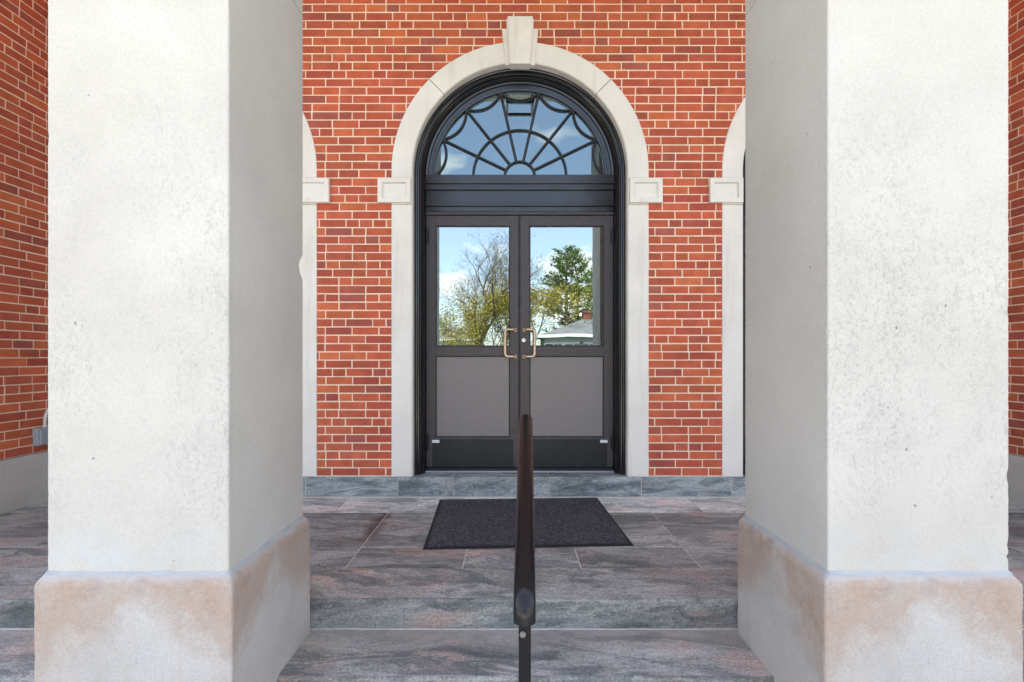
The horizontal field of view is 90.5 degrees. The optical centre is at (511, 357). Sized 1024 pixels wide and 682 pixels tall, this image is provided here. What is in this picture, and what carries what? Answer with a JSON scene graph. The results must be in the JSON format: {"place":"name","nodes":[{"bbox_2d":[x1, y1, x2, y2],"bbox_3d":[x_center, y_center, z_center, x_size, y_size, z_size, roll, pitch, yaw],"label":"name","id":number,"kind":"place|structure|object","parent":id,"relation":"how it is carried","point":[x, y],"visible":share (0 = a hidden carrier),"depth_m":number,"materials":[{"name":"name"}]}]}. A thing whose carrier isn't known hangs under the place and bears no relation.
{"place":"outdoors","nodes":[
{"label":"outdoors","id":0,"kind":"place"},
{"bbox_2d":[743,153,745,474],"bbox_3d":[2.766,-0.717,4.314,1.764,3.385,0.212,0,0,0],"label":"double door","id":1,"kind":"structure","parent":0,"point":[744,325],"depth_m":4.23,"materials":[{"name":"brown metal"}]},
{"bbox_3d":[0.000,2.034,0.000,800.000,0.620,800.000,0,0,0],"label":"ground","id":2,"kind":"structure","parent":0,"visible":0},
{"bbox_2d":[34,0,309,681],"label":"stone pillar","id":3,"kind":"structure","parent":2,"relation":"on","point":[178,537],"depth_m":1.73,"materials":[{"name":"stone"}]},
{"bbox_2d":[0,498,1023,629],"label":"paving bed","id":4,"kind":"object","parent":2,"relation":"on","point":[462,567],"depth_m":2.40,"materials":[{"name":"grey stone"}]},
{"bbox_2d":[0,568,1023,628],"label":"step","id":5,"kind":"object","parent":4,"relation":"on","point":[610,598],"visible":0.41,"depth_m":2.41,"materials":[{"name":"grey stone"}]},
{"bbox_2d":[0,498,1023,567],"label":"porch floor","id":6,"kind":"structure","parent":4,"relation":"on","point":[337,540],"depth_m":3.22,"materials":[{"name":"grey stone"}]},
{"bbox_2d":[0,0,48,514],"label":"brick wall","id":7,"kind":"structure","parent":6,"relation":"on","point":[24,137],"depth_m":3.87,"materials":[{"name":"brick"}]},
{"bbox_2d":[33,408,47,445],"bbox_3d":[-3.688,0.538,4.039,0.061,0.304,0.203,0,0,0],"label":"electrical box","id":8,"kind":"object","parent":7,"relation":"attached to","point":[40,436],"visible":0.67,"depth_m":3.96,"materials":[{"name":"grey paint"}]},
{"bbox_2d":[423,497,633,549],"bbox_3d":[0.080,1.137,3.568,1.270,0.010,1.050,0,0,-3],"label":"doormat","id":9,"kind":"object","parent":6,"relation":"on","point":[491,523],"visible":0.91,"depth_m":3.44,"materials":[{"name":"carpet"}]},
{"bbox_2d":[1007,0,1023,507],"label":"brick wall","id":10,"kind":"structure","parent":6,"relation":"on","point":[1015,471],"depth_m":3.90,"materials":[{"name":"brick"}]},
{"bbox_2d":[414,68,625,474],"bbox_3d":[0.066,-0.717,4.314,1.764,3.385,0.212,0,0,0],"label":"double door","id":11,"kind":"structure","parent":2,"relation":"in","point":[519,242],"depth_m":4.32,"materials":[{"name":"black paint"}]},
{"bbox_2d":[425,216,517,466],"bbox_3d":[-0.336,-0.135,4.306,0.796,2.141,0.118,0,0,0],"label":"door leaf","id":12,"kind":"structure","parent":11,"relation":"in","point":[472,261],"depth_m":4.33,"materials":[{"name":"grey metal"}]},
{"bbox_2d":[518,216,613,466],"bbox_3d":[0.460,-0.135,4.306,0.812,2.141,0.118,0,0,0],"label":"door leaf","id":13,"kind":"structure","parent":11,"relation":"in","point":[565,263],"depth_m":4.33,"materials":[{"name":"grey metal"}]},
{"bbox_2d":[738,0,1022,681],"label":"stone pillar","id":14,"kind":"structure","parent":2,"relation":"on","point":[872,533],"depth_m":1.73,"materials":[{"name":"stone"}]},
{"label":"step","id":15,"kind":"structure","parent":2,"relation":"on","visible":0},
{"bbox_2d":[513,414,535,681],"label":"handrail","id":16,"kind":"object","parent":15,"relation":"on","point":[524,609],"visible":1,"depth_m":1.65,"materials":[{"name":"metal"}]},
{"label":"step","id":17,"kind":"structure","parent":2,"relation":"on","visible":0},
{"bbox_2d":[0,630,1023,681],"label":"step","id":18,"kind":"object","parent":17,"relation":"on","point":[493,656],"visible":0.51,"depth_m":2.18,"materials":[{"name":"grey stone"}]}
]}

